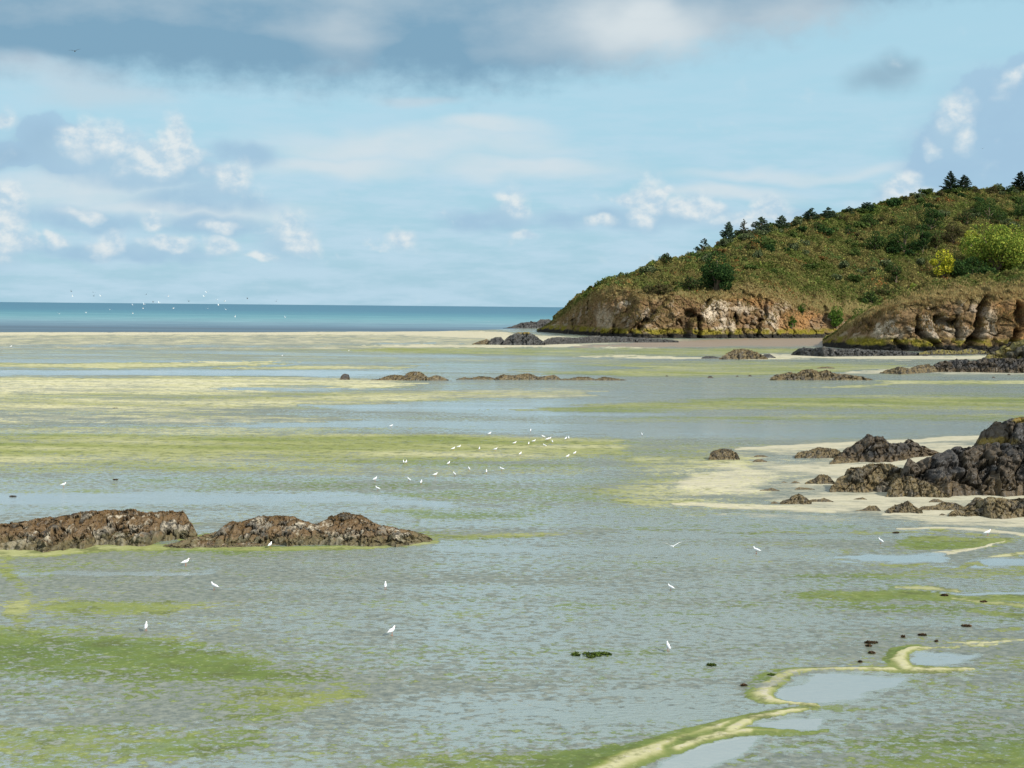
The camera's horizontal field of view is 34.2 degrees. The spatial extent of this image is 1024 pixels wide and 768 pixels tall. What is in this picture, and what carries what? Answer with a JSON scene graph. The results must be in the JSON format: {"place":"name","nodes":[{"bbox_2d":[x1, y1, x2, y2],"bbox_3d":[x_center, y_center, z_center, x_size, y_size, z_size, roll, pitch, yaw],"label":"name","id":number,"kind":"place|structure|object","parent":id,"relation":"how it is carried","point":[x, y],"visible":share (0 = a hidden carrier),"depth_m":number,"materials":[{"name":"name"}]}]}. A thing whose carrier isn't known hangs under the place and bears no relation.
{"place":"outdoors","nodes":[
{"label":"outdoors","id":0,"kind":"place"},
{"bbox_2d":[0,302,563,331],"bbox_3d":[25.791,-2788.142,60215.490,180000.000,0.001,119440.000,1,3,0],"label":"sea","id":1,"kind":"structure","parent":0,"point":[70,317],"depth_m":1753.89,"materials":[{"name":"liquid"}]},
{"bbox_2d":[0,328,1023,767],"bbox_3d":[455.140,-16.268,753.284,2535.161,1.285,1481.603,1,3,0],"label":"tidal flat","id":2,"kind":"structure","parent":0,"point":[514,582],"depth_m":89.29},
{"bbox_2d":[0,509,197,552],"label":"rock","id":3,"kind":"object","parent":2,"relation":"on","point":[91,528],"visible":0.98,"depth_m":96.67,"materials":[{"name":"stone"}]},
{"bbox_2d":[163,540,261,547],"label":"rock","id":4,"kind":"object","parent":2,"relation":"on","point":[206,543],"visible":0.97,"depth_m":96.14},
{"bbox_2d":[167,515,316,548],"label":"rock","id":5,"kind":"object","parent":2,"relation":"on","point":[263,530],"visible":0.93,"depth_m":97.69,"materials":[{"name":"stone"}]},
{"bbox_2d":[340,374,349,379],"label":"rock","id":6,"kind":"object","parent":2,"relation":"on","point":[345,377],"visible":0.88,"depth_m":311.95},
{"bbox_2d":[286,512,431,546],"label":"rock","id":7,"kind":"object","parent":2,"relation":"on","point":[346,529],"visible":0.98,"depth_m":98.10,"materials":[{"name":"stone"}]},
{"bbox_2d":[375,374,406,380],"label":"rock","id":8,"kind":"object","parent":2,"relation":"on","point":[394,377],"visible":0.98,"depth_m":311.51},
{"bbox_2d":[402,371,427,380],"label":"rock","id":9,"kind":"object","parent":2,"relation":"on","point":[413,375],"visible":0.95,"depth_m":312.99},
{"bbox_2d":[427,375,448,380],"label":"rock","id":10,"kind":"object","parent":2,"relation":"on","point":[434,377],"visible":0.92,"depth_m":313.15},
{"bbox_2d":[456,376,494,379],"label":"rock","id":11,"kind":"object","parent":2,"relation":"on","point":[480,378],"visible":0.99,"depth_m":318.54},
{"bbox_2d":[472,339,488,344],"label":"rock","id":12,"kind":"object","parent":2,"relation":"on","point":[484,342],"visible":0.91,"depth_m":608.94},
{"bbox_2d":[488,337,503,344],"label":"rock","id":13,"kind":"object","parent":2,"relation":"on","point":[496,341],"visible":0.88,"depth_m":608.20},
{"bbox_2d":[494,373,539,379],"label":"rock","id":14,"kind":"object","parent":2,"relation":"on","point":[526,376],"visible":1,"depth_m":319.09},
{"bbox_2d":[507,319,550,327],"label":"rock","id":15,"kind":"object","parent":2,"relation":"on","point":[540,323],"visible":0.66,"depth_m":1083.79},
{"bbox_2d":[539,375,559,379],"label":"rock","id":16,"kind":"object","parent":2,"relation":"on","point":[551,377],"visible":0.98,"depth_m":320.27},
{"bbox_2d":[559,377,594,379],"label":"rock","id":17,"kind":"object","parent":2,"relation":"on","point":[582,378],"visible":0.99,"depth_m":320.00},
{"bbox_2d":[570,651,611,658],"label":"seaweed clump","id":18,"kind":"object","parent":2,"relation":"on","point":[594,654],"visible":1,"depth_m":67.00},
{"bbox_2d":[595,377,623,379],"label":"rock","id":19,"kind":"object","parent":2,"relation":"on","point":[605,378],"visible":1,"depth_m":320.40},
{"bbox_2d":[543,335,678,344],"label":"rock","id":20,"kind":"object","parent":2,"relation":"on","point":[580,340],"visible":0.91,"depth_m":656.86,"materials":[{"name":"stone"}]},
{"bbox_2d":[708,448,739,459],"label":"rock","id":21,"kind":"object","parent":2,"relation":"on","point":[724,454],"visible":0.99,"depth_m":154.42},
{"bbox_2d":[780,493,811,504],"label":"rock","id":22,"kind":"object","parent":2,"relation":"on","point":[798,498],"visible":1,"depth_m":119.78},
{"bbox_2d":[795,447,841,457],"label":"rock","id":23,"kind":"object","parent":2,"relation":"on","point":[820,452],"visible":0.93,"depth_m":157.33,"materials":[{"name":"stone"}]},
{"bbox_2d":[805,474,834,483],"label":"rock","id":24,"kind":"object","parent":2,"relation":"on","point":[822,479],"visible":0.99,"depth_m":133.70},
{"bbox_2d":[770,369,872,379],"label":"rock","id":25,"kind":"object","parent":2,"relation":"on","point":[811,374],"visible":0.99,"depth_m":330.58,"materials":[{"name":"stone"}]},
{"bbox_2d":[810,498,832,501],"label":"rock","id":26,"kind":"object","parent":2,"relation":"on","point":[821,500],"visible":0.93,"depth_m":121.05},
{"bbox_2d":[830,457,858,463],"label":"rock","id":27,"kind":"object","parent":2,"relation":"on","point":[841,460],"visible":1,"depth_m":151.75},
{"bbox_2d":[791,346,918,356],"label":"rock","id":28,"kind":"object","parent":2,"relation":"on","point":[823,351],"visible":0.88,"depth_m":500.39,"materials":[{"name":"stone"}]},
{"bbox_2d":[829,463,902,492],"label":"rock","id":29,"kind":"object","parent":2,"relation":"on","point":[877,477],"visible":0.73,"depth_m":128.84,"materials":[{"name":"stone"}]},
{"bbox_2d":[856,506,880,510],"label":"rock","id":30,"kind":"object","parent":2,"relation":"on","point":[872,508],"visible":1,"depth_m":115.95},
{"bbox_2d":[834,434,938,462],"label":"rock","id":31,"kind":"object","parent":2,"relation":"on","point":[871,448],"visible":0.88,"depth_m":154.86,"materials":[{"name":"stone"}]},
{"bbox_2d":[885,500,922,513],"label":"rock","id":32,"kind":"object","parent":2,"relation":"on","point":[907,506],"visible":1,"depth_m":115.07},
{"bbox_2d":[880,364,936,373],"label":"rock","id":33,"kind":"object","parent":2,"relation":"on","point":[927,368],"visible":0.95,"depth_m":368.95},
{"bbox_2d":[886,476,949,497],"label":"rock","id":34,"kind":"object","parent":2,"relation":"on","point":[908,486],"visible":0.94,"depth_m":124.88,"materials":[{"name":"stone"}]},
{"bbox_2d":[919,502,963,509],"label":"rock","id":35,"kind":"object","parent":2,"relation":"on","point":[947,506],"visible":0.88,"depth_m":116.92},
{"bbox_2d":[919,348,988,355],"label":"rock","id":36,"kind":"object","parent":2,"relation":"on","point":[970,351],"visible":0.91,"depth_m":525.59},
{"bbox_2d":[900,442,1023,496],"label":"rock","id":37,"kind":"object","parent":2,"relation":"on","point":[994,469],"visible":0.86,"depth_m":127.88,"materials":[{"name":"stone"}]},
{"bbox_2d":[933,357,1023,372],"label":"rock","id":38,"kind":"object","parent":2,"relation":"on","point":[997,365],"visible":0.86,"depth_m":379.56,"materials":[{"name":"stone"}]},
{"bbox_2d":[948,497,1023,518],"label":"rock","id":39,"kind":"object","parent":2,"relation":"on","point":[996,508],"visible":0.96,"depth_m":113.48,"materials":[{"name":"stone"}]},
{"bbox_2d":[972,417,1023,446],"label":"rock","id":40,"kind":"object","parent":2,"relation":"on","point":[1010,431],"visible":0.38,"depth_m":153.37,"materials":[{"name":"stone"}]},
{"bbox_2d":[986,339,1023,358],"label":"rock","id":41,"kind":"object","parent":2,"relation":"on","point":[1014,349],"visible":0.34,"depth_m":423.17,"materials":[{"name":"stone"}]},
{"bbox_2d":[0,0,1023,306],"label":"sky","id":42,"kind":"structure","parent":0,"point":[487,153],"materials":[{"name":"blue"}]},
{"bbox_2d":[537,190,1023,337],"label":"headland","id":43,"kind":"structure","parent":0,"point":[815,327],"depth_m":824.28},
{"bbox_2d":[639,265,657,273],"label":"shrub","id":44,"kind":"object","parent":43,"relation":"on","point":[643,269],"visible":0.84,"depth_m":854.86,"materials":[{"name":"green plant"}]},
{"bbox_2d":[643,283,672,294],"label":"bush","id":45,"kind":"object","parent":43,"relation":"on","point":[658,288],"visible":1,"depth_m":790.44,"materials":[{"name":"green plant"}]},
{"bbox_2d":[659,253,672,263],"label":"bush","id":46,"kind":"object","parent":43,"relation":"on","point":[666,258],"visible":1,"depth_m":882.09,"materials":[{"name":"green plant"}]},
{"bbox_2d":[675,277,699,289],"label":"bush","id":47,"kind":"object","parent":43,"relation":"on","point":[691,282],"visible":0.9,"depth_m":803.99,"materials":[{"name":"green plant"}]},
{"bbox_2d":[552,293,850,327],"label":"cliff","id":48,"kind":"structure","parent":43,"relation":"on","point":[657,309],"depth_m":795.39,"materials":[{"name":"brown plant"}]},
{"bbox_2d":[694,238,708,251],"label":"pine tree","id":49,"kind":"object","parent":43,"relation":"on","point":[704,241],"visible":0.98,"depth_m":919.84,"materials":[{"name":"green plant"}]},
{"bbox_2d":[549,278,858,324],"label":"dry grass","id":50,"kind":"structure","parent":43,"relation":"on","point":[694,295],"depth_m":813.91,"materials":[{"name":"brown plant"}]},
{"bbox_2d":[701,253,711,262],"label":"shrub","id":51,"kind":"object","parent":43,"relation":"on","point":[704,257],"visible":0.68,"depth_m":883.05,"materials":[{"name":"green plant"}]},
{"bbox_2d":[697,250,734,290],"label":"evergreen tree","id":52,"kind":"object","parent":43,"relation":"on","point":[718,277],"visible":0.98,"depth_m":806.70,"materials":[{"name":"green plant"}]},
{"bbox_2d":[718,238,733,245],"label":"shrub","id":53,"kind":"object","parent":43,"relation":"on","point":[725,241],"visible":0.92,"depth_m":931.77,"materials":[{"name":"green plant"}]},
{"bbox_2d":[719,222,736,239],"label":"pine tree","id":54,"kind":"object","parent":43,"relation":"on","point":[728,231],"visible":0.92,"depth_m":940.94,"materials":[{"name":"green plant"}]},
{"bbox_2d":[739,219,748,233],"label":"pine tree","id":55,"kind":"object","parent":43,"relation":"on","point":[743,226],"visible":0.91,"depth_m":948.42,"materials":[{"name":"green plant"}]},
{"bbox_2d":[737,233,754,239],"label":"shrub","id":56,"kind":"object","parent":43,"relation":"on","point":[745,236],"visible":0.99,"depth_m":933.22,"materials":[{"name":"green plant"}]},
{"bbox_2d":[744,264,758,269],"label":"shrub","id":57,"kind":"object","parent":43,"relation":"on","point":[747,266],"visible":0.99,"depth_m":848.70,"materials":[{"name":"green plant"}]},
{"bbox_2d":[752,249,762,257],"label":"shrub","id":58,"kind":"object","parent":43,"relation":"on","point":[758,254],"visible":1,"depth_m":879.90,"materials":[{"name":"green plant"}]},
{"bbox_2d":[752,229,767,234],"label":"shrub","id":59,"kind":"object","parent":43,"relation":"on","point":[763,232],"visible":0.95,"depth_m":946.62,"materials":[{"name":"green plant"}]},
{"bbox_2d":[751,216,772,232],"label":"pine tree","id":60,"kind":"object","parent":43,"relation":"on","point":[757,224],"visible":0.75,"depth_m":961.55,"materials":[{"name":"green plant"}]},
{"bbox_2d":[761,240,776,246],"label":"shrub","id":61,"kind":"object","parent":43,"relation":"on","point":[765,242],"visible":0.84,"depth_m":914.19,"materials":[{"name":"green plant"}]},
{"bbox_2d":[763,244,774,252],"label":"shrub","id":62,"kind":"object","parent":43,"relation":"on","point":[770,247],"visible":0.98,"depth_m":904.68,"materials":[{"name":"green plant"}]},
{"bbox_2d":[773,215,790,228],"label":"pine tree","id":63,"kind":"object","parent":43,"relation":"on","point":[780,222],"visible":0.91,"depth_m":978.28,"materials":[{"name":"green plant"}]},
{"bbox_2d":[552,186,1023,320],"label":"scrub","id":64,"kind":"object","parent":43,"relation":"on","point":[884,207],"visible":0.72,"depth_m":923.87,"materials":[{"name":"green plant"}]},
{"bbox_2d":[788,316,796,328],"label":"bush","id":65,"kind":"object","parent":43,"relation":"on","point":[791,323],"visible":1,"depth_m":813.57,"materials":[{"name":"green plant"}]},
{"bbox_2d":[788,242,798,250],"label":"shrub","id":66,"kind":"object","parent":43,"relation":"on","point":[793,246],"visible":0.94,"depth_m":925.84,"materials":[{"name":"green plant"}]},
{"bbox_2d":[792,218,803,225],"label":"shrub","id":67,"kind":"object","parent":43,"relation":"on","point":[797,222],"visible":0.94,"depth_m":994.91,"materials":[{"name":"green plant"}]},
{"bbox_2d":[801,208,819,218],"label":"pine tree","id":68,"kind":"object","parent":43,"relation":"on","point":[810,213],"visible":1,"depth_m":1015.82,"materials":[{"name":"green plant"}]},
{"bbox_2d":[803,263,818,269],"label":"shrub","id":69,"kind":"object","parent":43,"relation":"on","point":[812,266],"visible":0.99,"depth_m":890.15,"materials":[{"name":"green plant"}]},
{"bbox_2d":[811,222,824,231],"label":"bush","id":70,"kind":"object","parent":43,"relation":"on","point":[816,226],"visible":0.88,"depth_m":985.49,"materials":[{"name":"green plant"}]},
{"bbox_2d":[817,226,834,235],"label":"shrub","id":71,"kind":"object","parent":43,"relation":"on","point":[828,231],"visible":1,"depth_m":978.11,"materials":[{"name":"green plant"}]},
{"bbox_2d":[821,207,835,217],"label":"pine tree","id":72,"kind":"object","parent":43,"relation":"on","point":[826,212],"visible":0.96,"depth_m":1028.71,"materials":[{"name":"green plant"}]},
{"bbox_2d":[827,306,843,328],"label":"bush","id":73,"kind":"object","parent":43,"relation":"on","point":[837,320],"visible":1,"depth_m":834.59,"materials":[{"name":"green plant"}]},
{"bbox_2d":[831,274,841,279],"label":"shrub","id":74,"kind":"object","parent":43,"relation":"on","point":[837,277],"visible":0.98,"depth_m":893.84,"materials":[{"name":"green plant"}]},
{"bbox_2d":[838,260,849,268],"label":"shrub","id":75,"kind":"object","parent":43,"relation":"on","point":[845,263],"visible":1,"depth_m":916.91,"materials":[{"name":"green plant"}]},
{"bbox_2d":[848,247,860,255],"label":"bush","id":76,"kind":"object","parent":43,"relation":"on","point":[856,251],"visible":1,"depth_m":942.17,"materials":[{"name":"green plant"}]},
{"bbox_2d":[847,273,863,281],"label":"shrub","id":77,"kind":"object","parent":43,"relation":"on","point":[852,276],"visible":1,"depth_m":898.03,"materials":[{"name":"green plant"}]},
{"bbox_2d":[854,221,869,227],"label":"shrub","id":78,"kind":"object","parent":43,"relation":"on","point":[859,224],"visible":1,"depth_m":1001.74,"materials":[{"name":"green plant"}]},
{"bbox_2d":[857,202,874,208],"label":"shrub","id":79,"kind":"object","parent":43,"relation":"on","point":[866,204],"visible":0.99,"depth_m":1050.44,"materials":[{"name":"green plant"}]},
{"bbox_2d":[859,213,879,226],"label":"bush","id":80,"kind":"object","parent":43,"relation":"on","point":[867,219],"visible":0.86,"depth_m":1008.35,"materials":[{"name":"green plant"}]},
{"bbox_2d":[860,290,881,302],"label":"bush","id":81,"kind":"object","parent":43,"relation":"on","point":[870,297],"visible":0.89,"depth_m":871.09,"materials":[{"name":"green plant"}]},
{"bbox_2d":[863,230,887,249],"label":"bush","id":82,"kind":"object","parent":43,"relation":"on","point":[875,242],"visible":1,"depth_m":957.84,"materials":[{"name":"green plant"}]},
{"bbox_2d":[875,284,898,295],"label":"bush","id":83,"kind":"object","parent":43,"relation":"on","point":[887,287],"visible":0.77,"depth_m":887.07,"materials":[{"name":"green plant"}]},
{"bbox_2d":[879,258,894,266],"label":"shrub","id":84,"kind":"object","parent":43,"relation":"on","point":[885,262],"visible":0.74,"depth_m":926.32,"materials":[{"name":"green plant"}]},
{"bbox_2d":[886,199,897,206],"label":"shrub","id":85,"kind":"object","parent":43,"relation":"on","point":[890,203],"visible":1,"depth_m":1058.76,"materials":[{"name":"green plant"}]},
{"bbox_2d":[886,246,899,253],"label":"shrub","id":86,"kind":"object","parent":43,"relation":"on","point":[893,249],"visible":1,"depth_m":955.21,"materials":[{"name":"green plant"}]},
{"bbox_2d":[890,265,902,282],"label":"bush","id":87,"kind":"object","parent":43,"relation":"on","point":[895,273],"visible":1,"depth_m":905.08,"materials":[{"name":"green plant"}]},
{"bbox_2d":[886,225,919,252],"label":"bush","id":88,"kind":"object","parent":43,"relation":"on","point":[902,246],"visible":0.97,"depth_m":957.35,"materials":[{"name":"green plant"}]},
{"bbox_2d":[911,223,932,252],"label":"bush","id":89,"kind":"object","parent":43,"relation":"on","point":[922,241],"visible":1,"depth_m":956.87,"materials":[{"name":"green plant"}]},
{"bbox_2d":[918,188,932,193],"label":"shrub","id":90,"kind":"object","parent":43,"relation":"on","point":[927,191],"visible":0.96,"depth_m":1090.22,"materials":[{"name":"green plant"}]},
{"bbox_2d":[916,207,944,230],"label":"bush","id":91,"kind":"object","parent":43,"relation":"on","point":[933,212],"visible":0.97,"depth_m":997.13,"materials":[{"name":"green plant"}]},
{"bbox_2d":[930,230,942,248],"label":"bush","id":92,"kind":"object","parent":43,"relation":"on","point":[935,241],"visible":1,"depth_m":964.14,"materials":[{"name":"green plant"}]},
{"bbox_2d":[929,249,955,277],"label":"broadleaf tree","id":93,"kind":"object","parent":43,"relation":"on","point":[944,268],"visible":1,"depth_m":919.05,"materials":[{"name":"yellow plant"}]},
{"bbox_2d":[939,171,959,189],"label":"pine tree","id":94,"kind":"object","parent":43,"relation":"on","point":[951,183],"visible":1,"depth_m":1098.21,"materials":[{"name":"green plant"}]},
{"bbox_2d":[941,222,965,243],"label":"bush","id":95,"kind":"object","parent":43,"relation":"on","point":[958,232],"visible":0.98,"depth_m":976.68,"materials":[{"name":"green plant"}]},
{"bbox_2d":[954,209,974,224],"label":"bush","id":96,"kind":"object","parent":43,"relation":"on","point":[966,215],"visible":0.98,"depth_m":1019.15,"materials":[{"name":"green plant"}]},
{"bbox_2d":[955,175,973,189],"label":"pine tree","id":97,"kind":"object","parent":43,"relation":"on","point":[964,180],"visible":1,"depth_m":1100.63,"materials":[{"name":"green plant"}]},
{"bbox_2d":[950,256,997,277],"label":"broadleaf tree","id":98,"kind":"object","parent":43,"relation":"on","point":[961,269],"visible":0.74,"depth_m":919.41,"materials":[{"name":"green plant"}]},
{"bbox_2d":[970,198,1007,220],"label":"bush","id":99,"kind":"object","parent":43,"relation":"on","point":[991,211],"visible":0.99,"depth_m":1037.05,"materials":[{"name":"green plant"}]},
{"bbox_2d":[957,222,1023,270],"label":"broadleaf tree","id":100,"kind":"object","parent":43,"relation":"on","point":[998,249],"visible":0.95,"depth_m":930.19,"materials":[{"name":"green plant"}]},
{"bbox_2d":[994,183,1005,190],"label":"shrub","id":101,"kind":"object","parent":43,"relation":"on","point":[1000,187],"visible":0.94,"depth_m":1118.66,"materials":[{"name":"green plant"}]},
{"bbox_2d":[1003,241,1023,270],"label":"broadleaf tree","id":102,"kind":"object","parent":43,"relation":"on","point":[1012,265],"visible":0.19,"depth_m":938.35,"materials":[{"name":"green plant"}]},
{"bbox_2d":[1010,195,1023,216],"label":"bush","id":103,"kind":"object","parent":43,"relation":"on","point":[1019,208],"visible":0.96,"depth_m":1050.63,"materials":[{"name":"green plant"}]},
{"bbox_2d":[1011,171,1023,190],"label":"pine tree","id":104,"kind":"object","parent":43,"relation":"on","point":[1016,183],"visible":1,"depth_m":1122.72,"materials":[{"name":"green plant"}]},
{"bbox_2d":[823,268,1023,352],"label":"headland","id":105,"kind":"structure","parent":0,"point":[906,338],"depth_m":572.75,"materials":[{"name":"stone"}]},
{"bbox_2d":[822,277,1023,342],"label":"dry grass","id":106,"kind":"structure","parent":105,"relation":"on","point":[951,289],"depth_m":584.36,"materials":[{"name":"brown plant"}]},
{"bbox_2d":[822,264,1023,340],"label":"scrub","id":107,"kind":"object","parent":105,"relation":"on","point":[1002,274],"visible":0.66,"depth_m":612.75,"materials":[{"name":"green plant"}]},
{"bbox_2d":[837,290,1023,337],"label":"cliff","id":108,"kind":"structure","parent":105,"relation":"on","point":[979,325],"depth_m":574.65,"materials":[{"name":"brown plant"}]},
{"label":"ground","id":109,"kind":"structure","parent":0,"visible":0},
{"bbox_2d":[502,332,544,344],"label":"rock","id":110,"kind":"object","parent":109,"relation":"on","point":[523,338],"visible":0.92,"depth_m":606.55,"materials":[{"name":"stone"}]},
{"bbox_2d":[719,349,767,358],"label":"rock","id":111,"kind":"object","parent":109,"relation":"on","point":[741,354],"visible":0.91,"depth_m":461.74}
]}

